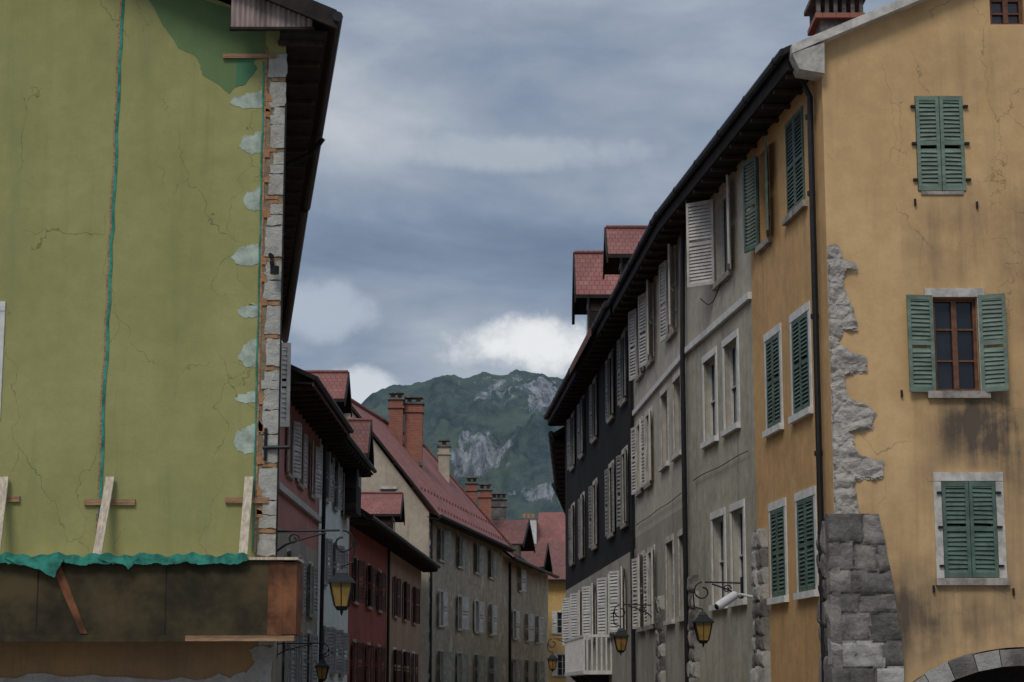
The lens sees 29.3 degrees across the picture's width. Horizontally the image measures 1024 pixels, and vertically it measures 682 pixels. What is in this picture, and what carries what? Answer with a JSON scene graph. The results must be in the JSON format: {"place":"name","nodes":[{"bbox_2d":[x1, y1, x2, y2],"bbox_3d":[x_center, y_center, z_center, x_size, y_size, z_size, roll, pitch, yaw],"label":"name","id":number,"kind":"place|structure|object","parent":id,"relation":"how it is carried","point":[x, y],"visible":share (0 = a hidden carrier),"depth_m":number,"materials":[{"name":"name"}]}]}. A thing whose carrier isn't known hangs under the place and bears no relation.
{"place":"outdoors","nodes":[
{"label":"outdoors","id":0,"kind":"place"},
{"bbox_2d":[0,561,286,635],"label":"hoarding front board","id":1,"kind":"object","parent":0,"point":[218,599],"visible":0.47,"depth_m":28.98,"materials":[{"name":"wood"}]},
{"bbox_2d":[56,565,86,633],"bbox_3d":[-6.560,3.795,28.972,0.600,1.050,0.005,0,-10,0],"label":"wooden brace","id":2,"kind":"object","parent":1,"relation":"attached to","point":[64,587],"visible":1,"depth_m":28.96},
{"bbox_2d":[0,635,186,641],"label":"hoarding bottom rail board","id":3,"kind":"object","parent":1,"relation":"attached to","point":[92,638],"visible":1,"depth_m":28.84,"materials":[{"name":"wood"}]},
{"bbox_2d":[185,636,294,640],"bbox_3d":[-4.010,4.388,28.909,1.600,0.080,0.140,0,-10,0],"label":"wooden plank","id":4,"kind":"object","parent":1,"relation":"attached to","point":[239,638],"visible":1,"depth_m":28.84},
{"bbox_2d":[247,557,303,563],"bbox_3d":[-7.585,3.297,29.450,8.830,0.040,0.860,0,-10,0],"label":"ledge","id":5,"kind":"object","parent":1,"relation":"on","point":[294,559],"visible":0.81,"depth_m":29.03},
{"bbox_2d":[0,552,248,565],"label":"netting","id":6,"kind":"object","parent":5,"relation":"on","point":[190,557],"visible":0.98,"depth_m":28.97,"materials":[{"name":"fabric"}]},
{"bbox_2d":[5,557,138,576],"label":"netting folds","id":7,"kind":"object","parent":6,"relation":"attached to","point":[49,566],"visible":1,"depth_m":28.94,"materials":[{"name":"fabric"}]},
{"bbox_2d":[0,477,253,554],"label":"wooden props","id":8,"kind":"object","parent":5,"relation":"on","point":[105,508],"visible":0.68,"depth_m":29.72,"materials":[{"name":"wood"}]},
{"bbox_2d":[267,561,283,634],"bbox_3d":[-3.500,3.802,28.981,0.220,1.080,0.005,0,-10,0],"label":"rusty panel","id":9,"kind":"object","parent":1,"relation":"attached to","point":[275,597],"visible":1,"depth_m":28.98,"materials":[{"name":"metal"}]},
{"bbox_2d":[282,562,302,635],"bbox_3d":[-3.290,3.873,29.378,0.200,1.060,0.800,0,-10,0],"label":"rusty panel","id":10,"kind":"object","parent":1,"relation":"attached to","point":[292,602],"visible":1,"depth_m":29.01,"materials":[{"name":"metal"}]},
{"bbox_2d":[277,529,356,615],"bbox_3d":[-3.059,3.527,30.252,1.299,1.410,0.420,0,-10,0],"label":"street lamp","id":11,"kind":"object","parent":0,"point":[341,582],"visible":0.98,"depth_m":30.07,"materials":[{"name":"black metal"}]},
{"bbox_2d":[362,369,563,520],"bbox_3d":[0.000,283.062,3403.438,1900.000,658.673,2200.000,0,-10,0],"label":"mountain","id":12,"kind":"structure","parent":0,"point":[494,429],"depth_m":3590.24,"materials":[{"name":"stone"}]},
{"bbox_2d":[492,499,505,519],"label":"chimney","id":13,"kind":"object","parent":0,"point":[498,513],"visible":0.57,"depth_m":148.61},
{"bbox_2d":[491,520,546,566],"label":"dormer roofs","id":14,"kind":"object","parent":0,"point":[512,531],"visible":0.4,"depth_m":147.62,"materials":[{"name":"tile"}]},
{"bbox_2d":[537,512,564,543],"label":"roof tile","id":15,"kind":"object","parent":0,"point":[550,526],"visible":0.2,"depth_m":185.98,"materials":[{"name":"tile"}]},
{"bbox_2d":[540,542,565,578],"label":"roof","id":16,"kind":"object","parent":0,"point":[558,554],"visible":0.2,"depth_m":172.14,"materials":[{"name":"tile"}]},
{"bbox_2d":[282,0,896,403],"label":"sky","id":17,"kind":"structure","parent":0,"point":[468,151],"materials":[{"name":"grey"}]},
{"bbox_2d":[750,584,768,681],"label":"corner stones","id":18,"kind":"object","parent":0,"point":[763,590],"visible":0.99,"depth_m":37.70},
{"bbox_2d":[751,528,770,681],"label":"party pier","id":19,"kind":"structure","parent":0,"point":[761,574],"depth_m":37.61,"materials":[{"name":"stone"}]},
{"bbox_2d":[804,0,865,15],"bbox_3d":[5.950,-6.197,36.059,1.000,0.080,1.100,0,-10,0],"label":"chimney","id":20,"kind":"object","parent":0,"point":[810,6],"visible":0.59,"depth_m":36.06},
{"bbox_2d":[807,13,864,35],"bbox_3d":[5.950,-5.813,35.990,0.900,0.100,1.000,0,-10,0],"label":"flashing","id":21,"kind":"object","parent":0,"point":[817,18],"visible":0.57,"depth_m":35.50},
{"bbox_2d":[809,0,862,23],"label":"chimney","id":22,"kind":"object","parent":21,"relation":"on","point":[843,7],"visible":0.58,"depth_m":35.59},
{"bbox_2d":[948,648,1023,678],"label":"arch stones pier","id":23,"kind":"structure","parent":0,"point":[963,666],"depth_m":32.54,"materials":[{"name":"stone"}]},
{"label":"paved ground","id":24,"kind":"structure","parent":0,"visible":0},
{"bbox_2d":[0,641,272,681],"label":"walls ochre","id":25,"kind":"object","parent":24,"relation":"on","point":[196,660],"depth_m":29.61,"materials":[{"name":"paint"}]},
{"bbox_2d":[0,645,273,681],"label":"wall stone rubble","id":26,"kind":"object","parent":25,"relation":"attached to","point":[260,669],"depth_m":29.54,"materials":[{"name":"stone"}]},
{"bbox_2d":[0,0,285,556],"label":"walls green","id":27,"kind":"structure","parent":25,"relation":"attached to","point":[178,465],"depth_m":30.64,"materials":[{"name":"paint"}]},
{"bbox_2d":[0,301,5,415],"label":"window frame","id":28,"kind":"object","parent":27,"relation":"attached to","point":[2,314],"depth_m":30.46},
{"bbox_2d":[95,0,121,536],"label":"cable","id":29,"kind":"object","parent":27,"relation":"attached to","point":[108,263],"visible":0.96,"depth_m":30.68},
{"bbox_2d":[6,54,275,504],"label":"wooden planks","id":30,"kind":"object","parent":27,"relation":"attached to","point":[133,501],"visible":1,"depth_m":29.99,"materials":[{"name":"wood"}]},
{"bbox_2d":[98,0,263,551],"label":"tape net","id":31,"kind":"object","parent":27,"relation":"attached to","point":[110,253],"visible":0.98,"depth_m":30.65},
{"bbox_2d":[149,0,265,93],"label":"plaster patch","id":32,"kind":"object","parent":27,"relation":"attached to","point":[203,34],"visible":0.92,"depth_m":31.35,"materials":[{"name":"paint"}]},
{"bbox_2d":[236,59,256,86],"bbox_3d":[-4.227,-4.303,31.246,0.332,0.530,0.007,0,-10,0],"label":"plaster patch","id":33,"kind":"object","parent":27,"relation":"attached to","point":[246,69],"visible":1,"depth_m":31.24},
{"bbox_2d":[230,91,263,453],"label":"filler patches","id":34,"kind":"object","parent":27,"relation":"attached to","point":[244,441],"visible":1,"depth_m":30.70,"materials":[{"name":"concrete"}]},
{"bbox_2d":[254,47,267,551],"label":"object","id":35,"kind":"object","parent":27,"relation":"attached to","point":[257,440],"visible":1,"depth_m":30.56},
{"bbox_2d":[256,78,279,556],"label":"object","id":36,"kind":"object","parent":27,"relation":"attached to","point":[264,302],"visible":0.96,"depth_m":30.56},
{"bbox_2d":[255,59,285,556],"bbox_3d":[-3.765,-0.278,30.533,0.310,8.720,0.030,0,-10,0],"label":"quoin mortar","id":37,"kind":"object","parent":27,"relation":"attached to","point":[267,204],"visible":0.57,"depth_m":30.58,"materials":[{"name":"concrete"}]},
{"bbox_2d":[257,53,287,644],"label":"quoin stones","id":38,"kind":"object","parent":25,"relation":"attached to","point":[267,479],"visible":0.8,"depth_m":30.53,"materials":[{"name":"stone"}]},
{"bbox_2d":[275,103,286,556],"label":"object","id":39,"kind":"object","parent":38,"relation":"attached to","point":[281,330],"visible":0.94,"depth_m":30.45,"materials":[{"name":"metal"}]},
{"bbox_2d":[219,0,333,333],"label":"roof underside soffit","id":40,"kind":"structure","parent":25,"relation":"on","point":[318,26],"depth_m":35.09,"materials":[{"name":"wood"}]},
{"bbox_2d":[231,0,311,26],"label":"corrugated sheet","id":41,"kind":"object","parent":40,"relation":"attached to","point":[254,13],"visible":1,"depth_m":30.82,"materials":[{"name":"metal"}]},
{"bbox_2d":[229,27,314,30],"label":"corrugated trim soffit","id":42,"kind":"structure","parent":41,"relation":"attached to","point":[271,28],"depth_m":30.76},
{"bbox_2d":[267,0,336,28],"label":"verge board soffit","id":43,"kind":"structure","parent":40,"relation":"attached to","point":[317,11],"depth_m":30.64,"materials":[{"name":"brown wood"}]},
{"bbox_2d":[282,11,342,342],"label":"gutter","id":44,"kind":"object","parent":40,"relation":"attached to","point":[337,16],"visible":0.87,"depth_m":41.14,"materials":[{"name":"metal"}]},
{"bbox_2d":[285,137,324,167],"bbox_3d":[-3.912,-3.554,36.961,0.861,0.531,0.118,-4,-11,21],"label":"gutter outlet","id":45,"kind":"object","parent":44,"relation":"attached to","point":[316,147],"visible":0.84,"depth_m":36.90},
{"bbox_2d":[280,343,290,426],"bbox_3d":[-3.763,0.720,32.363,0.200,1.400,0.045,2,-10,-12],"label":"shutter frame","id":46,"kind":"object","parent":25,"relation":"attached to","point":[286,384],"visible":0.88,"depth_m":32.35,"materials":[{"name":"white paint"}]},
{"bbox_2d":[281,348,286,421],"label":"shutter slats","id":47,"kind":"object","parent":46,"relation":"attached to","point":[283,400],"visible":1,"depth_m":32.35,"materials":[{"name":"white paint"}]},
{"bbox_2d":[278,40,321,311],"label":"rafter tails","id":48,"kind":"object","parent":25,"relation":"attached to","point":[299,43],"visible":0.46,"depth_m":35.26,"materials":[{"name":"wood"}]},
{"bbox_2d":[279,31,327,316],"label":"soffit boards","id":49,"kind":"object","parent":25,"relation":"on","point":[305,54],"visible":0.47,"depth_m":34.74,"materials":[{"name":"brown wood"}]},
{"bbox_2d":[273,365,353,681],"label":"pink townhouse","id":50,"kind":"structure","parent":24,"relation":"on","point":[316,414],"depth_m":63.62,"materials":[{"name":"paint"}]},
{"bbox_2d":[277,641,329,681],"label":"street lamp","id":51,"kind":"object","parent":50,"relation":"attached to","point":[322,666],"visible":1,"depth_m":57.34,"materials":[{"name":"black metal"}]},
{"bbox_2d":[305,370,376,681],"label":"pale green townhouse","id":52,"kind":"structure","parent":24,"relation":"on","point":[350,462],"depth_m":74.13,"materials":[{"name":"paint"}]},
{"bbox_2d":[347,508,408,681],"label":"red townhouse","id":53,"kind":"structure","parent":24,"relation":"on","point":[375,538],"depth_m":86.33,"materials":[{"name":"paint"}]},
{"bbox_2d":[344,412,428,681],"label":"wall","id":54,"kind":"structure","parent":24,"relation":"on","point":[414,530],"depth_m":115.12,"materials":[{"name":"paint"}]},
{"bbox_2d":[343,406,512,551],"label":"roof underside soffit","id":55,"kind":"structure","parent":54,"relation":"on","point":[397,466],"depth_m":116.21,"materials":[{"name":"brown wood"}]},
{"bbox_2d":[352,403,509,545],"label":"roof tile","id":56,"kind":"object","parent":55,"relation":"on","point":[429,477],"visible":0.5,"depth_m":124.59,"materials":[{"name":"tile"}]},
{"bbox_2d":[388,400,422,488],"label":"chimneys","id":57,"kind":"object","parent":56,"relation":"on","point":[411,423],"visible":0.58,"depth_m":125.89,"materials":[{"name":"brick"}]},
{"bbox_2d":[351,398,513,547],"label":"ridge tiles","id":58,"kind":"object","parent":56,"relation":"on","point":[427,449],"visible":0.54,"depth_m":139.60,"materials":[{"name":"tile"}]},
{"bbox_2d":[438,447,449,482],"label":"chimney","id":59,"kind":"object","parent":56,"relation":"on","point":[444,465],"visible":0.57,"depth_m":135.24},
{"bbox_2d":[466,484,490,519],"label":"chimneys","id":60,"kind":"object","parent":56,"relation":"on","point":[485,505],"visible":0.52,"depth_m":145.78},
{"bbox_2d":[440,514,515,550],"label":"gutter","id":61,"kind":"object","parent":55,"relation":"attached to","point":[475,531],"visible":1,"depth_m":125.47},
{"bbox_2d":[350,492,440,681],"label":"salmon townhouse","id":62,"kind":"structure","parent":24,"relation":"on","point":[408,564],"depth_m":100.10,"materials":[{"name":"paint"}]},
{"bbox_2d":[428,512,502,681],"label":"walls","id":63,"kind":"structure","parent":24,"relation":"on","point":[452,579],"depth_m":125.77,"materials":[{"name":"beige paint"}]},
{"bbox_2d":[429,519,432,681],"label":"drainpipe","id":64,"kind":"object","parent":63,"relation":"attached to","point":[430,605],"visible":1,"depth_m":114.13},
{"bbox_2d":[438,527,492,681],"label":"windows","id":65,"kind":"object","parent":63,"relation":"attached to","point":[460,595],"visible":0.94,"depth_m":124.36,"materials":[{"name":"wood"}]},
{"bbox_2d":[438,528,498,681],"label":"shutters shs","id":66,"kind":"object","parent":65,"relation":"attached to","point":[478,670],"visible":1,"depth_m":125.31,"materials":[{"name":"grey paint"}]},
{"bbox_2d":[439,530,497,681],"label":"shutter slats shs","id":67,"kind":"object","parent":66,"relation":"in","point":[447,662],"visible":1,"depth_m":125.40,"materials":[{"name":"grey paint"}]},
{"bbox_2d":[439,590,497,634],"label":"shutter frames","id":68,"kind":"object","parent":65,"relation":"attached to","point":[492,619],"visible":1,"depth_m":128.48,"materials":[{"name":"white paint"}]},
{"bbox_2d":[439,592,496,633],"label":"shutter slats","id":69,"kind":"object","parent":68,"relation":"attached to","point":[465,607],"visible":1,"depth_m":125.05,"materials":[{"name":"white paint"}]},
{"bbox_2d":[548,426,564,489],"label":"brown townhouse","id":70,"kind":"structure","parent":24,"relation":"on","point":[557,444],"depth_m":85.29,"materials":[{"name":"paint"}]},
{"bbox_2d":[548,582,565,681],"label":"building wall","id":71,"kind":"structure","parent":24,"relation":"on","point":[556,592],"depth_m":169.50,"materials":[{"name":"yellow paint"}]},
{"bbox_2d":[607,216,689,681],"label":"beige townhouse","id":72,"kind":"structure","parent":24,"relation":"on","point":[645,296],"depth_m":50.70,"materials":[{"name":"paint"}]},
{"bbox_2d":[612,604,651,654],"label":"street lamp","id":73,"kind":"object","parent":72,"relation":"attached to","point":[620,636],"visible":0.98,"depth_m":51.20,"materials":[{"name":"black metal"}]},
{"bbox_2d":[652,48,808,681],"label":"grey townhouse","id":74,"kind":"structure","parent":24,"relation":"on","point":[700,208],"depth_m":42.02,"materials":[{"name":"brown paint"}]},
{"bbox_2d":[692,577,742,646],"bbox_3d":[4.169,5.486,39.654,1.039,1.410,0.420,0,-10,0],"label":"street lamp","id":75,"kind":"object","parent":74,"relation":"attached to","point":[702,622],"visible":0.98,"depth_m":39.48,"materials":[{"name":"black metal"}]},
{"bbox_2d":[714,591,752,609],"bbox_3d":[4.345,5.099,38.462,0.871,0.373,0.180,5,-12,-28],"label":"security camera","id":76,"kind":"object","parent":74,"relation":"attached to","point":[726,600],"visible":0.98,"depth_m":38.33,"materials":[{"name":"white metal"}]},
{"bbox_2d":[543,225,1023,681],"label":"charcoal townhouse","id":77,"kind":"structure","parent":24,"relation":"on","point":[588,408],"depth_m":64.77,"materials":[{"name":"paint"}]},
{"bbox_2d":[749,77,833,681],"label":"wall","id":78,"kind":"structure","parent":24,"relation":"on","point":[785,457],"depth_m":36.15,"materials":[{"name":"paint"}]},
{"bbox_2d":[762,406,818,604],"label":"window sills","id":79,"kind":"object","parent":78,"relation":"attached to","point":[792,419],"visible":0.95,"depth_m":35.52,"materials":[{"name":"stone"}]},
{"bbox_2d":[763,301,818,597],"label":"window frames","id":80,"kind":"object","parent":78,"relation":"attached to","point":[810,491],"depth_m":35.99,"materials":[{"name":"stone"}]},
{"bbox_2d":[789,43,824,80],"bbox_3d":[5.165,-4.896,34.418,0.570,0.540,0.570,0,-10,0],"label":"kneeler stone frame","id":81,"kind":"object","parent":78,"relation":"on","point":[808,63],"visible":1,"depth_m":34.18,"materials":[{"name":"stone"}]},
{"bbox_2d":[799,79,825,681],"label":"drainpipe","id":82,"kind":"object","parent":78,"relation":"attached to","point":[816,348],"visible":0.74,"depth_m":33.97,"materials":[{"name":"metal"}]},
{"bbox_2d":[816,518,842,681],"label":"corner pier side","id":83,"kind":"structure","parent":78,"relation":"attached to","point":[830,611],"depth_m":32.84,"materials":[{"name":"stone"}]},
{"bbox_2d":[816,517,842,654],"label":"stones","id":84,"kind":"object","parent":78,"relation":"attached to","point":[837,638],"visible":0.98,"depth_m":32.86,"materials":[{"name":"stone"}]},
{"bbox_2d":[742,106,998,597],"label":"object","id":85,"kind":"object","parent":78,"relation":"attached to","point":[969,528],"visible":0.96,"depth_m":35.43,"materials":[{"name":"green paint"}]},
{"bbox_2d":[744,113,994,592],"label":"shutter slats","id":86,"kind":"object","parent":85,"relation":"attached to","point":[983,513],"visible":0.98,"depth_m":34.48,"materials":[{"name":"green paint"}]},
{"bbox_2d":[755,191,1009,584],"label":"sills","id":87,"kind":"structure","parent":78,"relation":"attached to","point":[793,214],"depth_m":33.27,"materials":[{"name":"stone"}]},
{"bbox_2d":[775,98,992,583],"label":"shutter hinges","id":88,"kind":"object","parent":78,"relation":"attached to","point":[805,321],"depth_m":35.86,"materials":[{"name":"white paint"}]},
{"bbox_2d":[768,3,1017,587],"bbox_3d":[6.311,-0.774,35.506,1.980,10.550,6.026,9,-13,-40],"label":"glass","id":89,"kind":"object","parent":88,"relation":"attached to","point":[944,345],"visible":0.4,"depth_m":33.73,"materials":[{"name":"glass"}]},
{"bbox_2d":[822,0,1023,681],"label":"wall","id":90,"kind":"structure","parent":24,"relation":"on","point":[890,239],"depth_m":33.78,"materials":[{"name":"paint"}]},
{"bbox_2d":[826,244,884,513],"bbox_3d":[5.860,0.750,33.324,0.880,4.940,0.117,0,-10,0],"label":"exposed stone rubble","id":91,"kind":"object","parent":90,"relation":"attached to","point":[846,473],"visible":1,"depth_m":33.26,"materials":[{"name":"stone"}]},
{"bbox_2d":[789,0,927,58],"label":"roof edge trim","id":92,"kind":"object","parent":90,"relation":"on","point":[861,21],"visible":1,"depth_m":34.26,"materials":[{"name":"stone"}]},
{"bbox_2d":[764,0,1022,390],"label":"window joinery wood","id":93,"kind":"object","parent":90,"relation":"on","point":[953,301],"visible":0.67,"depth_m":33.69,"materials":[{"name":"wood"}]},
{"bbox_2d":[906,96,1008,391],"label":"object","id":94,"kind":"object","parent":90,"relation":"attached to","point":[942,143],"visible":1,"depth_m":33.57,"materials":[{"name":"green paint"}]},
{"bbox_2d":[911,101,1004,386],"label":"shutter slats","id":95,"kind":"object","parent":94,"relation":"attached to","point":[952,165],"visible":1,"depth_m":33.53,"materials":[{"name":"green paint"}]},
{"bbox_2d":[915,650,1001,681],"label":"arch stones","id":96,"kind":"object","parent":90,"relation":"attached to","point":[984,661],"visible":1,"depth_m":32.52,"materials":[{"name":"stone"}]},
{"bbox_2d":[925,288,1006,577],"bbox_3d":[7.690,1.534,33.246,1.200,4.950,0.050,0,-10,0],"label":"window surround","id":97,"kind":"object","parent":90,"relation":"attached to","point":[939,477],"visible":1,"depth_m":33.07,"materials":[{"name":"stone"}]},
{"bbox_2d":[913,651,1023,681],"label":"stones","id":98,"kind":"structure","parent":24,"relation":"on","point":[1009,674],"depth_m":33.42,"materials":[{"name":"grey stone"}]},
{"label":"cobbled street","id":99,"kind":"structure","parent":0,"visible":0},
{"bbox_2d":[503,556,547,681],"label":"walls","id":100,"kind":"structure","parent":99,"relation":"on","point":[533,599],"depth_m":150.74,"materials":[{"name":"beige paint"}]},
{"bbox_2d":[509,562,510,681],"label":"drainpipe","id":101,"kind":"object","parent":100,"relation":"attached to","point":[509,621],"visible":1,"depth_m":143.37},
{"bbox_2d":[512,567,537,681],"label":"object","id":102,"kind":"object","parent":100,"relation":"attached to","point":[525,637],"visible":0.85,"depth_m":148.59,"materials":[{"name":"stone"}]},
{"bbox_2d":[513,568,544,642],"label":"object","id":103,"kind":"object","parent":102,"relation":"attached to","point":[528,627],"visible":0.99,"depth_m":150.86,"materials":[{"name":"white paint"}]},
{"bbox_2d":[513,568,543,641],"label":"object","id":104,"kind":"object","parent":103,"relation":"attached to","point":[540,624],"visible":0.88,"depth_m":153.10,"materials":[{"name":"white paint"}]},
{"bbox_2d":[513,659,544,681],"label":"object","id":105,"kind":"object","parent":100,"relation":"attached to","point":[537,674],"visible":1,"depth_m":152.62,"materials":[{"name":"grey paint"}]},
{"bbox_2d":[517,660,543,681],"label":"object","id":106,"kind":"object","parent":105,"relation":"attached to","point":[541,669],"visible":0.95,"depth_m":152.62,"materials":[{"name":"grey paint"}]},
{"bbox_3d":[8.530,6.959,32.568,6.180,3.090,0.630,0,-10,0],"label":"arch","id":107,"kind":"object","parent":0,"visible":0},
{"bbox_2d":[828,613,903,681],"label":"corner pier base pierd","id":108,"kind":"object","parent":107,"relation":"attached to","point":[885,629],"visible":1,"depth_m":32.46,"materials":[{"name":"stone"}]},
{"bbox_2d":[827,613,871,640],"bbox_3d":[5.858,5.598,32.446,1.197,2.174,0.211,0,-10,0],"label":"corner pier base","id":109,"kind":"object","parent":108,"relation":"on","point":[855,626],"visible":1,"depth_m":32.55,"materials":[{"name":"stone"}]},
{"bbox_2d":[826,514,897,612],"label":"corner pier","id":110,"kind":"structure","parent":109,"relation":"on","point":[869,553],"depth_m":32.73,"materials":[{"name":"stone"}]},
{"bbox_2d":[825,514,893,593],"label":"stone blocks","id":111,"kind":"object","parent":110,"relation":"attached to","point":[851,529],"visible":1,"depth_m":32.78,"materials":[{"name":"stone"}]},
{"bbox_2d":[828,638,903,681],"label":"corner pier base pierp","id":112,"kind":"object","parent":108,"relation":"attached to","point":[862,653],"visible":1,"depth_m":32.45,"materials":[{"name":"stone"}]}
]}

